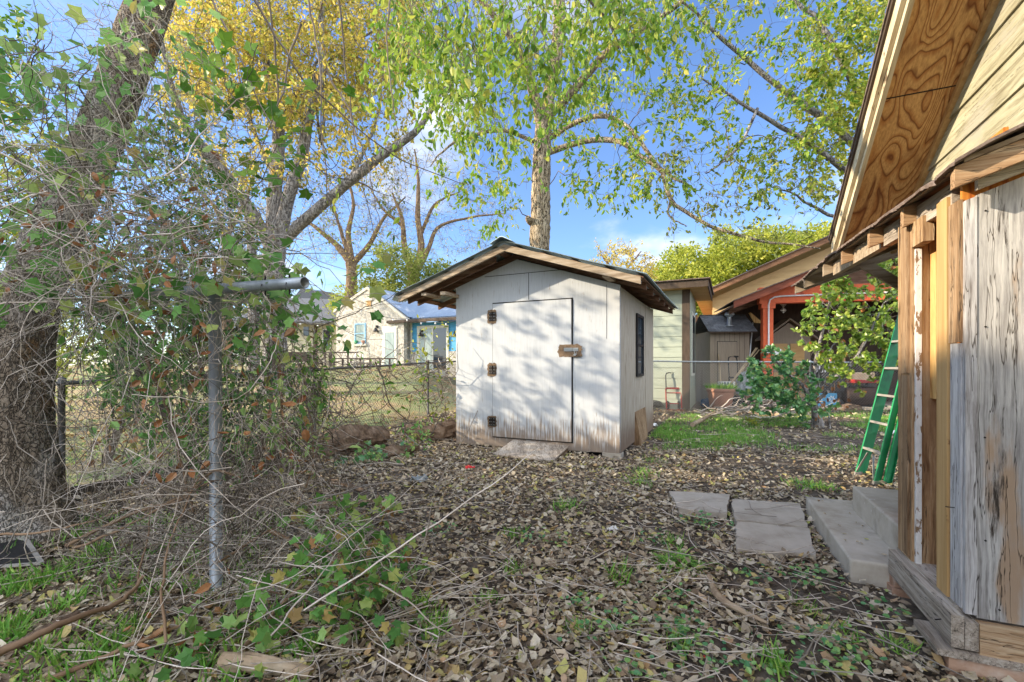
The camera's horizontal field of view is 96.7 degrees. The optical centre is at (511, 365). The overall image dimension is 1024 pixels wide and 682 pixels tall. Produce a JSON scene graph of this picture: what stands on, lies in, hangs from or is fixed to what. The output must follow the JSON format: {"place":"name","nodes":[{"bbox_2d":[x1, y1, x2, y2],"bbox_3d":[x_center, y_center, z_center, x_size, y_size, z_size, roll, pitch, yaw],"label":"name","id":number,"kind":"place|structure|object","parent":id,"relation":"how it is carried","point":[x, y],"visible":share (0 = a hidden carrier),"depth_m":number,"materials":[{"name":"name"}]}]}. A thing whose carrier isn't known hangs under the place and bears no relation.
{"place":"outdoors","nodes":[
{"label":"outdoors","id":0,"kind":"place"},
{"bbox_2d":[0,0,886,364],"label":"sky","id":1,"kind":"structure","parent":0,"point":[574,234],"materials":[{"name":"blue"}]},
{"bbox_2d":[0,365,1023,681],"bbox_3d":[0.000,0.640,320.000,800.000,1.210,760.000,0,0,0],"label":"ground","id":2,"kind":"structure","parent":0,"point":[774,585],"depth_m":3.36,"materials":[{"name":"soil"}]},
{"bbox_2d":[0,182,121,397],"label":"yard tree","id":3,"kind":"object","parent":2,"relation":"on","point":[60,330],"visible":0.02,"depth_m":9.67,"materials":[{"name":"grey plant"}]},
{"bbox_2d":[0,0,182,463],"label":"leafy thicket","id":4,"kind":"object","parent":2,"relation":"on","point":[60,361],"visible":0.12,"depth_m":5.41,"materials":[{"name":"green plant"}]},
{"bbox_2d":[56,239,201,365],"bbox_3d":[-35.850,-5.245,39.945,21.290,12.778,9.958,0,0,0],"label":"hedgerow tree","id":5,"kind":"object","parent":2,"relation":"on","point":[88,354],"visible":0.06,"depth_m":38.18,"materials":[{"name":"grey plant"}]},
{"bbox_2d":[68,451,244,499],"bbox_3d":[-3.825,1.150,4.450,0.030,0.120,2.831,0,0,17],"label":"kickboard","id":6,"kind":"object","parent":2,"relation":"on","point":[78,492],"visible":0.11,"depth_m":4.36,"materials":[{"name":"grey wood"}]},
{"bbox_2d":[64,108,344,512],"bbox_3d":[-2.917,-0.630,4.120,2.977,3.692,1.648,0,0,0],"label":"evergreen shrub","id":7,"kind":"object","parent":2,"relation":"on","point":[230,199],"visible":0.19,"depth_m":3.85,"materials":[{"name":"green plant"}]},
{"bbox_2d":[116,274,308,592],"bbox_3d":[-1.731,0.443,2.484,1.678,1.815,0.102,0,0,24],"label":"clothesline post","id":8,"kind":"object","parent":2,"relation":"on","point":[289,283],"visible":0.61,"depth_m":2.41,"materials":[{"name":"grey metal"}]},
{"bbox_2d":[0,169,432,670],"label":"draped vine","id":9,"kind":"object","parent":8,"relation":"hanging from","point":[254,265],"visible":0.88,"depth_m":2.50,"materials":[{"name":"green plant"}]},
{"bbox_2d":[0,0,435,575],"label":"climbing vine","id":10,"kind":"object","parent":2,"relation":"on","point":[28,86],"visible":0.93,"depth_m":2.48,"materials":[{"name":"green plant"}]},
{"bbox_2d":[179,295,262,365],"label":"hedgerow tree","id":11,"kind":"object","parent":2,"relation":"on","point":[239,364],"visible":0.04,"depth_m":40.56,"materials":[{"name":"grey plant"}]},
{"bbox_2d":[172,145,300,365],"bbox_3d":[-14.573,-6.104,24.021,8.317,12.447,5.673,0,0,0],"label":"bare elm","id":12,"kind":"object","parent":2,"relation":"on","point":[263,217],"visible":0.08,"depth_m":23.86,"materials":[{"name":"brown plant"}]},
{"bbox_2d":[55,364,455,465],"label":"lawn leaves","id":13,"kind":"object","parent":2,"relation":"on","point":[138,449],"visible":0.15,"depth_m":9.55,"materials":[{"name":"plant"}]},
{"bbox_2d":[56,360,455,486],"bbox_3d":[-2.941,0.559,7.377,0.158,1.482,11.080,0,0,18],"label":"chain link fence","id":14,"kind":"object","parent":2,"relation":"on","point":[63,404],"visible":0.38,"depth_m":7.47,"materials":[{"name":"metal"}]},
{"bbox_2d":[118,580,406,681],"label":"ivy patch","id":15,"kind":"object","parent":2,"relation":"on","point":[185,657],"visible":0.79,"depth_m":1.91,"materials":[{"name":"green plant"}]},
{"bbox_2d":[0,308,538,681],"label":"dry brush","id":16,"kind":"object","parent":2,"relation":"on","point":[37,634],"visible":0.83,"depth_m":2.21,"materials":[{"name":"brown plant"}]},
{"bbox_2d":[263,427,290,476],"bbox_3d":[-2.663,1.004,5.093,0.250,0.589,0.382,0,0,11],"label":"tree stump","id":17,"kind":"object","parent":2,"relation":"on","point":[286,428],"visible":0.11,"depth_m":5.05,"materials":[{"name":"wood"}]},
{"bbox_2d":[233,298,335,365],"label":"beige house","id":18,"kind":"structure","parent":2,"relation":"on","point":[310,316],"depth_m":29.99,"materials":[{"name":"beige paint"}]},
{"bbox_2d":[303,327,308,335],"bbox_3d":[-13.550,-2.239,29.950,0.344,0.574,0.060,0,0,0],"label":"window","id":19,"kind":"structure","parent":18,"relation":"in","point":[305,332],"depth_m":29.92,"materials":[{"name":"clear glass"}]},
{"bbox_2d":[323,330,329,345],"bbox_3d":[-12.187,-1.722,29.897,0.431,1.206,0.044,0,0,0],"label":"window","id":20,"kind":"structure","parent":18,"relation":"in","point":[327,333],"depth_m":29.89,"materials":[{"name":"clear glass"}]},
{"bbox_2d":[288,352,312,364],"bbox_3d":[-9.807,-0.161,21.000,1.200,0.900,0.400,0,0,0],"label":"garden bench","id":21,"kind":"object","parent":2,"relation":"on","point":[303,357],"visible":0.07,"depth_m":21.15,"materials":[{"name":"grey wood"}]},
{"bbox_2d":[149,0,457,395],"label":"golden pecan","id":22,"kind":"object","parent":2,"relation":"on","point":[324,36],"visible":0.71,"depth_m":13.37,"materials":[{"name":"yellow plant"}]},
{"bbox_2d":[288,390,337,461],"bbox_3d":[-2.432,0.739,5.630,0.613,0.923,0.494,0,0,13],"label":"weed plant","id":23,"kind":"object","parent":2,"relation":"on","point":[324,453],"visible":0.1,"depth_m":5.58,"materials":[{"name":"green plant"}]},
{"bbox_2d":[297,289,342,323],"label":"dark roofed house","id":24,"kind":"structure","parent":2,"relation":"on","point":[304,294],"depth_m":44.00,"materials":[{"name":"beige"}]},
{"bbox_2d":[299,352,358,366],"bbox_3d":[-9.624,-0.084,22.500,4.033,1.168,0.120,0,0,0],"label":"terrace rail","id":25,"kind":"object","parent":2,"relation":"on","point":[331,356],"visible":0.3,"depth_m":22.47,"materials":[{"name":"grey metal"}]},
{"bbox_2d":[322,284,350,329],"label":"yellow bush","id":26,"kind":"object","parent":2,"relation":"on","point":[340,293],"visible":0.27,"depth_m":30.35,"materials":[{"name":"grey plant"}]},
{"bbox_2d":[311,424,389,460],"bbox_3d":[-2.193,1.040,6.340,0.480,0.505,1.252,0,0,35],"label":"fallen log","id":27,"kind":"object","parent":2,"relation":"on","point":[364,433],"visible":0.57,"depth_m":6.14,"materials":[{"name":"brown wood"}]},
{"bbox_2d":[277,480,425,606],"bbox_3d":[-0.907,0.960,2.630,0.842,0.542,0.663,0,0,-20],"label":"ivy patch","id":28,"kind":"object","parent":2,"relation":"on","point":[387,503],"visible":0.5,"depth_m":2.58,"materials":[{"name":"green plant"}]},
{"bbox_2d":[0,0,708,546],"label":"vine clad tree","id":29,"kind":"object","parent":2,"relation":"on","point":[36,440],"visible":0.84,"depth_m":4.41,"materials":[{"name":"green plant"}]},
{"bbox_2d":[292,162,416,297],"bbox_3d":[-14.392,-9.303,40.003,12.319,18.874,5.772,0,0,0],"label":"bare pecan","id":30,"kind":"object","parent":2,"relation":"on","point":[351,260],"visible":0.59,"depth_m":39.78,"materials":[{"name":"brown plant"}]},
{"bbox_2d":[262,309,457,452],"bbox_3d":[-2.598,0.135,8.766,4.287,2.234,5.328,0,0,-32],"label":"fence vine","id":31,"kind":"object","parent":2,"relation":"on","point":[420,380],"visible":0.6,"depth_m":8.21,"materials":[{"name":"brown plant"}]},
{"bbox_2d":[330,358,396,369],"bbox_3d":[-6.689,0.083,20.500,2.946,0.834,0.120,0,0,0],"label":"terrace rail","id":32,"kind":"object","parent":2,"relation":"on","point":[364,358],"visible":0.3,"depth_m":20.47,"materials":[{"name":"grey metal"}]},
{"bbox_2d":[329,440,409,465],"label":"weed plant","id":33,"kind":"object","parent":2,"relation":"on","point":[371,454],"visible":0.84,"depth_m":5.61,"materials":[{"name":"green plant"}]},
{"bbox_2d":[334,523,430,601],"bbox_3d":[-0.664,1.023,2.338,0.499,0.367,0.358,0,0,0],"label":"ivy patch","id":34,"kind":"object","parent":2,"relation":"on","point":[394,559],"visible":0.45,"depth_m":2.31,"materials":[{"name":"green plant"}]},
{"bbox_2d":[333,287,455,376],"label":"stone house","id":35,"kind":"structure","parent":2,"relation":"on","point":[396,332],"depth_m":25.35,"materials":[{"name":"stone"}]},
{"bbox_2d":[352,323,366,345],"bbox_3d":[-8.754,-1.773,26.129,1.002,1.298,0.118,0,0,26],"label":"window","id":36,"kind":"structure","parent":35,"relation":"in","point":[359,327],"depth_m":26.16,"materials":[{"name":"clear glass"}]},
{"bbox_2d":[300,305,455,325],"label":"string lights","id":37,"kind":"object","parent":35,"relation":"hanging from","point":[387,317],"visible":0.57,"depth_m":23.59,"materials":[{"name":"white plastic"}]},
{"bbox_2d":[382,326,397,364],"bbox_3d":[-6.766,-0.785,25.218,1.135,2.771,0.048,0,0,26],"label":"door","id":38,"kind":"structure","parent":35,"relation":"in","point":[389,333],"depth_m":25.22,"materials":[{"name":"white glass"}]},
{"bbox_2d":[417,325,448,370],"bbox_3d":[-4.299,-0.934,24.669,2.056,2.467,0.060,0,0,26],"label":"sliding door","id":39,"kind":"structure","parent":35,"relation":"in","point":[440,342],"depth_m":24.61,"materials":[{"name":"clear glass"}]},
{"bbox_2d":[375,444,419,458],"bbox_3d":[-1.513,1.145,6.057,0.646,0.212,0.208,0,0,-39],"label":"fallen log","id":40,"kind":"object","parent":2,"relation":"on","point":[397,450],"visible":0.47,"depth_m":5.99,"materials":[{"name":"brown wood"}]},
{"bbox_2d":[350,240,456,294],"bbox_3d":[-8.649,-5.050,36.018,10.270,10.341,7.450,0,0,0],"label":"olive tree","id":41,"kind":"object","parent":2,"relation":"on","point":[391,284],"visible":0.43,"depth_m":34.41,"materials":[{"name":"green plant"}]},
{"bbox_2d":[396,417,434,456],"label":"weed plant","id":42,"kind":"object","parent":2,"relation":"on","point":[425,433],"visible":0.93,"depth_m":6.08,"materials":[{"name":"green plant"}]},
{"bbox_2d":[404,419,455,441],"bbox_3d":[-1.276,1.065,7.246,0.903,0.362,0.379,0,0,-32],"label":"fallen log","id":43,"kind":"object","parent":2,"relation":"on","point":[444,430],"visible":0.54,"depth_m":7.16,"materials":[{"name":"brown wood"}]},
{"bbox_2d":[356,144,515,286],"bbox_3d":[-6.859,-9.942,39.956,15.217,20.176,5.780,0,0,0],"label":"bare oak","id":44,"kind":"object","parent":2,"relation":"on","point":[420,229],"visible":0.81,"depth_m":39.85,"materials":[{"name":"brown plant"}]},
{"bbox_2d":[0,374,923,681],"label":"grass patches","id":45,"kind":"object","parent":2,"relation":"on","point":[14,624],"depth_m":2.33,"materials":[{"name":"green plant"}]},
{"bbox_2d":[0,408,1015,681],"bbox_3d":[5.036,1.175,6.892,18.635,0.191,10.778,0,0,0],"label":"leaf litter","id":46,"kind":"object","parent":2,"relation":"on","point":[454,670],"visible":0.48,"depth_m":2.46,"materials":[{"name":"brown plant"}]},
{"bbox_2d":[0,537,43,567],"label":"window screen","id":47,"kind":"object","parent":46,"relation":"on","point":[16,549],"depth_m":2.78,"materials":[{"name":"metal"}]},
{"bbox_2d":[5,610,79,655],"bbox_3d":[-2.053,1.166,1.993,0.065,0.042,0.305,0,0,0],"label":"fallen branch","id":48,"kind":"object","parent":46,"relation":"on","point":[52,622],"visible":0.29,"depth_m":2.02,"materials":[{"name":"brown wood"}]},
{"bbox_2d":[217,651,314,679],"bbox_3d":[-0.954,1.171,1.777,0.383,0.070,0.070,0,0,7],"label":"fallen branch","id":49,"kind":"object","parent":46,"relation":"on","point":[257,658],"visible":0.77,"depth_m":1.76,"materials":[{"name":"beige wood"}]},
{"bbox_2d":[241,528,425,654],"bbox_3d":[-0.780,0.992,2.029,0.696,0.457,0.764,0,0,-37],"label":"ivy patch","id":50,"kind":"object","parent":46,"relation":"on","point":[323,613],"visible":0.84,"depth_m":1.98,"materials":[{"name":"green plant"}]},
{"bbox_2d":[328,478,365,492],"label":"fallen branch","id":51,"kind":"object","parent":46,"relation":"on","point":[345,484],"visible":0.62,"depth_m":4.33,"materials":[{"name":"brown wood"}]},
{"bbox_2d":[410,473,427,481],"bbox_3d":[-0.944,1.134,4.616,0.185,0.069,0.124,0,0,0],"label":"plastic bag","id":52,"kind":"object","parent":46,"relation":"on","point":[419,477],"visible":0.79,"depth_m":4.62,"materials":[{"name":"white plastic"}]},
{"bbox_2d":[44,429,974,681],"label":"scattered sticks","id":53,"kind":"object","parent":46,"relation":"on","point":[766,610],"visible":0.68,"depth_m":2.10,"materials":[{"name":"brown wood"}]},
{"bbox_2d":[706,574,767,623],"bbox_3d":[1.079,1.166,2.280,0.106,0.039,0.460,0,0,-8],"label":"fallen branch","id":54,"kind":"object","parent":46,"relation":"on","point":[719,596],"visible":0.94,"depth_m":2.22,"materials":[{"name":"beige wood"}]},
{"bbox_2d":[800,623,838,646],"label":"fallen branch","id":55,"kind":"object","parent":46,"relation":"on","point":[832,641],"visible":0.59,"depth_m":1.99,"materials":[{"name":"beige wood"}]},
{"bbox_2d":[493,440,568,461],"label":"plywood ramp","id":56,"kind":"structure","parent":2,"relation":"on","point":[549,452],"depth_m":6.03,"materials":[{"name":"grey wood"}]},
{"bbox_2d":[392,236,677,454],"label":"garden shed","id":57,"kind":"structure","parent":2,"relation":"on","point":[554,347],"depth_m":6.41,"materials":[{"name":"paint"}]},
{"bbox_2d":[489,299,577,441],"bbox_3d":[0.274,0.070,6.395,1.356,1.940,0.050,0,0,25],"label":"door","id":58,"kind":"structure","parent":57,"relation":"in","point":[532,385],"depth_m":6.40,"materials":[{"name":"paint"}]},
{"bbox_2d":[636,313,643,376],"bbox_3d":[2.004,-0.310,7.126,0.030,0.960,0.570,0,0,26],"label":"window","id":59,"kind":"structure","parent":57,"relation":"in","point":[639,318],"depth_m":7.11,"materials":[{"name":"black glass"}]},
{"bbox_2d":[376,0,839,258],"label":"pale trunk tree","id":60,"kind":"object","parent":2,"relation":"on","point":[538,221],"visible":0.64,"depth_m":9.43,"materials":[{"name":"green plant"}]},
{"bbox_2d":[602,452,623,459],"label":"concrete block","id":61,"kind":"structure","parent":2,"relation":"on","point":[612,455],"depth_m":5.92,"materials":[{"name":"grey concrete"}]},
{"bbox_2d":[589,237,658,279],"bbox_3d":[6.460,-3.300,27.080,4.349,9.208,5.926,0,0,19],"label":"sparse tree","id":62,"kind":"object","parent":2,"relation":"on","point":[647,269],"visible":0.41,"depth_m":26.26,"materials":[{"name":"beige plant"}]},
{"bbox_2d":[342,477,911,681],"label":"ground weeds","id":63,"kind":"object","parent":2,"relation":"on","point":[746,663],"visible":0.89,"depth_m":1.97,"materials":[{"name":"green plant"}]},
{"bbox_2d":[653,400,663,407],"bbox_3d":[3.941,1.062,12.596,0.514,0.202,0.430,0,0,0],"label":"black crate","id":64,"kind":"object","parent":2,"relation":"on","point":[655,405],"visible":0.61,"depth_m":12.44,"materials":[{"name":"black plastic"}]},
{"bbox_2d":[665,372,682,409],"bbox_3d":[4.402,0.693,12.367,0.450,1.015,0.395,0,0,0],"label":"hand truck","id":65,"kind":"object","parent":2,"relation":"on","point":[667,405],"visible":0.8,"depth_m":12.39,"materials":[{"name":"red metal"}]},
{"bbox_2d":[653,277,713,409],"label":"outbuilding","id":66,"kind":"structure","parent":2,"relation":"on","point":[674,336],"depth_m":12.49,"materials":[{"name":"beige wood"}]},
{"bbox_2d":[691,312,694,375],"bbox_3d":[5.257,-0.600,13.195,0.033,1.800,1.000,0,0,25],"label":"side window","id":67,"kind":"structure","parent":66,"relation":"in","point":[692,314],"depth_m":12.76,"materials":[{"name":"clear glass"}]},
{"bbox_2d":[649,241,717,315],"bbox_3d":[12.837,-4.139,33.955,5.841,10.878,9.207,0,0,19],"label":"yellow green tree","id":68,"kind":"object","parent":2,"relation":"on","point":[675,269],"visible":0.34,"depth_m":32.09,"materials":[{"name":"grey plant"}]},
{"bbox_2d":[647,542,730,576],"bbox_3d":[1.022,1.183,2.722,0.501,0.139,0.468,0,0,0],"label":"grass tuft","id":69,"kind":"object","parent":2,"relation":"on","point":[682,558],"visible":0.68,"depth_m":2.73,"materials":[{"name":"green plant"}]},
{"bbox_2d":[669,491,729,519],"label":"paving slab","id":70,"kind":"structure","parent":2,"relation":"on","point":[714,501],"depth_m":3.87,"materials":[{"name":"grey concrete"}]},
{"bbox_2d":[700,398,709,407],"bbox_3d":[5.673,1.065,12.910,0.599,0.301,0.492,0,0,26],"label":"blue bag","id":71,"kind":"object","parent":2,"relation":"on","point":[705,403],"visible":0.27,"depth_m":12.83,"materials":[{"name":"plastic"}]},
{"bbox_2d":[684,510,733,531],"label":"weed plant","id":72,"kind":"object","parent":2,"relation":"on","point":[702,520],"visible":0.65,"depth_m":3.40,"materials":[{"name":"green plant"}]},
{"bbox_2d":[703,382,740,409],"bbox_3d":[5.729,0.815,12.452,0.961,0.769,0.925,0,0,0],"label":"planter pot","id":73,"kind":"object","parent":2,"relation":"on","point":[726,390],"visible":0.8,"depth_m":12.21,"materials":[{"name":"ceramic"}]},
{"bbox_2d":[731,348,758,382],"bbox_3d":[6.577,0.062,12.921,0.944,1.137,0.087,0,0,0],"label":"bamboo bundle","id":74,"kind":"object","parent":73,"relation":"in","point":[745,364],"visible":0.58,"depth_m":12.89,"materials":[{"name":"brown wood"}]},
{"bbox_2d":[696,312,757,401],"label":"tool shed","id":75,"kind":"structure","parent":2,"relation":"on","point":[725,336],"depth_m":13.89,"materials":[{"name":"grey wood"}]},
{"bbox_2d":[718,342,738,395],"bbox_3d":[6.576,0.181,13.848,0.610,1.798,0.041,0,0,3],"label":"door","id":76,"kind":"structure","parent":75,"relation":"in","point":[725,350],"depth_m":13.85,"materials":[{"name":"wood"}]},
{"bbox_2d":[748,312,760,364],"bbox_3d":[7.379,-0.556,14.002,0.859,2.172,0.258,0,0,-30],"label":"shovel","id":77,"kind":"object","parent":75,"relation":"attached to","point":[755,319],"visible":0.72,"depth_m":14.10,"materials":[{"name":"metal"}]},
{"bbox_2d":[732,395,744,407],"bbox_3d":[6.326,1.011,12.803,0.551,0.340,0.445,0,0,0],"label":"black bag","id":78,"kind":"object","parent":2,"relation":"on","point":[735,396],"visible":0.3,"depth_m":12.67,"materials":[{"name":"black plastic"}]},
{"bbox_2d":[684,217,808,312],"bbox_3d":[17.076,-4.624,31.946,11.616,11.848,7.671,0,0,0],"label":"yellow green tree","id":79,"kind":"object","parent":2,"relation":"on","point":[729,262],"visible":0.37,"depth_m":29.65,"materials":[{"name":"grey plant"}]},
{"bbox_2d":[745,414,763,425],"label":"weed plant","id":80,"kind":"object","parent":2,"relation":"on","point":[750,420],"visible":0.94,"depth_m":8.94,"materials":[{"name":"green plant"}]},
{"bbox_2d":[696,235,830,314],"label":"roof","id":81,"kind":"structure","parent":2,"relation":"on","point":[790,264],"depth_m":17.86,"materials":[{"name":"beige wood"}]},
{"bbox_2d":[690,395,837,426],"bbox_3d":[5.999,0.989,11.016,2.983,0.444,6.379,0,0,23],"label":"branch pile","id":82,"kind":"object","parent":2,"relation":"on","point":[738,410],"visible":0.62,"depth_m":10.37,"materials":[{"name":"brown wood"}]},
{"bbox_2d":[731,499,807,527],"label":"paving slab","id":83,"kind":"structure","parent":2,"relation":"on","point":[740,507],"depth_m":3.58,"materials":[{"name":"grey concrete"}]},
{"bbox_2d":[762,396,778,408],"bbox_3d":[7.186,0.996,12.600,0.546,0.420,0.546,0,0,0],"label":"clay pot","id":84,"kind":"object","parent":2,"relation":"on","point":[769,402],"visible":0.03,"depth_m":12.46,"materials":[{"name":"ceramic"}]},
{"bbox_2d":[649,0,897,264],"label":"overhanging tree","id":85,"kind":"object","parent":2,"relation":"on","point":[823,76],"visible":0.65,"depth_m":9.23,"materials":[{"name":"green plant"}]},
{"bbox_2d":[735,521,815,560],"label":"paving slab","id":86,"kind":"structure","parent":2,"relation":"on","point":[778,537],"depth_m":3.04,"materials":[{"name":"grey concrete"}]},
{"bbox_2d":[653,360,897,411],"bbox_3d":[7.699,0.564,11.854,11.692,1.472,0.108,0,0,4],"label":"back fence","id":87,"kind":"object","parent":2,"relation":"on","point":[719,362],"visible":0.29,"depth_m":11.96,"materials":[{"name":"metal"}]},
{"bbox_2d":[777,218,831,254],"bbox_3d":[20.778,-4.644,29.837,5.858,11.887,10.717,0,0,36],"label":"yellow green tree","id":88,"kind":"object","parent":2,"relation":"on","point":[820,233],"visible":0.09,"depth_m":27.94,"materials":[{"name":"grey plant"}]},
{"bbox_2d":[714,259,897,410],"bbox_3d":[10.252,-1.000,14.831,6.800,4.400,5.960,0,0,14],"label":"red porch","id":89,"kind":"object","parent":2,"relation":"on","point":[763,305],"visible":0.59,"depth_m":13.47,"materials":[{"name":"paint"}]},
{"bbox_2d":[818,393,836,405],"bbox_3d":[8.650,0.944,12.508,0.560,0.360,0.024,0,0,0],"label":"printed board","id":90,"kind":"object","parent":89,"relation":"on","point":[831,397],"visible":0.48,"depth_m":12.50,"materials":[{"name":"blue"}]},
{"bbox_2d":[807,372,876,406],"bbox_3d":[9.257,0.701,12.700,1.671,1.019,0.600,0,0,0],"label":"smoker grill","id":91,"kind":"object","parent":89,"relation":"on","point":[851,397],"visible":0.49,"depth_m":12.50,"materials":[{"name":"black metal"}]},
{"bbox_2d":[845,379,877,382],"bbox_3d":[9.614,0.428,12.550,0.710,0.100,0.500,0,0,0],"label":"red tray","id":92,"kind":"object","parent":91,"relation":"on","point":[862,381],"visible":0.43,"depth_m":12.34,"materials":[{"name":"plastic"}]},
{"bbox_2d":[852,372,874,379],"bbox_3d":[9.968,0.337,12.970,0.680,0.280,0.160,0,0,0],"label":"tan cushion","id":93,"kind":"object","parent":91,"relation":"on","point":[863,376],"visible":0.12,"depth_m":12.89,"materials":[{"name":"beige fabric"}]},
{"bbox_2d":[735,257,897,428],"bbox_3d":[6.279,-0.692,8.928,4.065,3.880,1.861,0,0,0],"label":"broadleaf shrub","id":94,"kind":"object","parent":2,"relation":"on","point":[771,388],"visible":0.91,"depth_m":8.68,"materials":[{"name":"green plant"}]},
{"bbox_2d":[806,486,897,587],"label":"concrete steps","id":95,"kind":"structure","parent":2,"relation":"on","point":[874,511],"depth_m":2.89,"materials":[{"name":"grey concrete"}]},
{"bbox_2d":[817,499,886,554],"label":"stray leaves","id":96,"kind":"object","parent":95,"relation":"on","point":[846,533],"visible":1,"depth_m":2.87,"materials":[{"name":"brown plant"}]},
{"bbox_2d":[853,315,897,484],"bbox_3d":[4.051,0.287,4.829,0.798,1.835,0.510,0,0,0],"label":"step ladder","id":97,"kind":"object","parent":2,"relation":"on","point":[874,422],"visible":0.47,"depth_m":4.98,"materials":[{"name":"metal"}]},
{"bbox_2d":[791,0,1023,681],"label":"wooden house","id":98,"kind":"structure","parent":2,"relation":"on","point":[931,196],"depth_m":2.08,"materials":[{"name":"brown wood"}]},
{"bbox_2d":[728,356,738,380],"bbox_3d":[6.578,0.464,13.418,0.318,1.472,0.395,0,0,0],"label":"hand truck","id":99,"kind":"object","parent":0,"point":[729,377],"visible":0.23,"depth_m":13.52,"materials":[{"name":"black metal"}]},
{"bbox_2d":[718,381,734,386],"bbox_3d":[6.325,0.575,13.419,0.400,0.200,0.262,0,0,0],"label":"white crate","id":100,"kind":"object","parent":99,"relation":"on","point":[719,382],"visible":0.25,"depth_m":13.33,"materials":[{"name":"plastic"}]},
{"bbox_2d":[755,318,818,400],"bbox_3d":[8.806,-0.146,14.636,1.600,2.693,0.720,0,0,10],"label":"storage hut","id":101,"kind":"object","parent":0,"point":[784,335],"visible":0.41,"depth_m":14.38,"materials":[{"name":"wood"}]},
{"bbox_2d":[773,344,804,396],"bbox_3d":[8.757,0.155,14.387,0.890,1.689,0.031,0,0,10],"label":"door panel","id":102,"kind":"structure","parent":101,"relation":"in","point":[799,355],"depth_m":14.34,"materials":[{"name":"beige wood"}]},
{"bbox_3d":[6.656,1.002,12.600,0.420,0.360,0.420,0,0,0],"label":"clay pot","id":103,"kind":"object","parent":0,"visible":0},
{"bbox_2d":[736,370,752,397],"bbox_3d":[6.520,0.512,12.704,0.546,0.786,0.334,0,0,0],"label":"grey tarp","id":104,"kind":"object","parent":103,"relation":"on","point":[743,383],"visible":0.31,"depth_m":12.60,"materials":[{"name":"grey plastic"}]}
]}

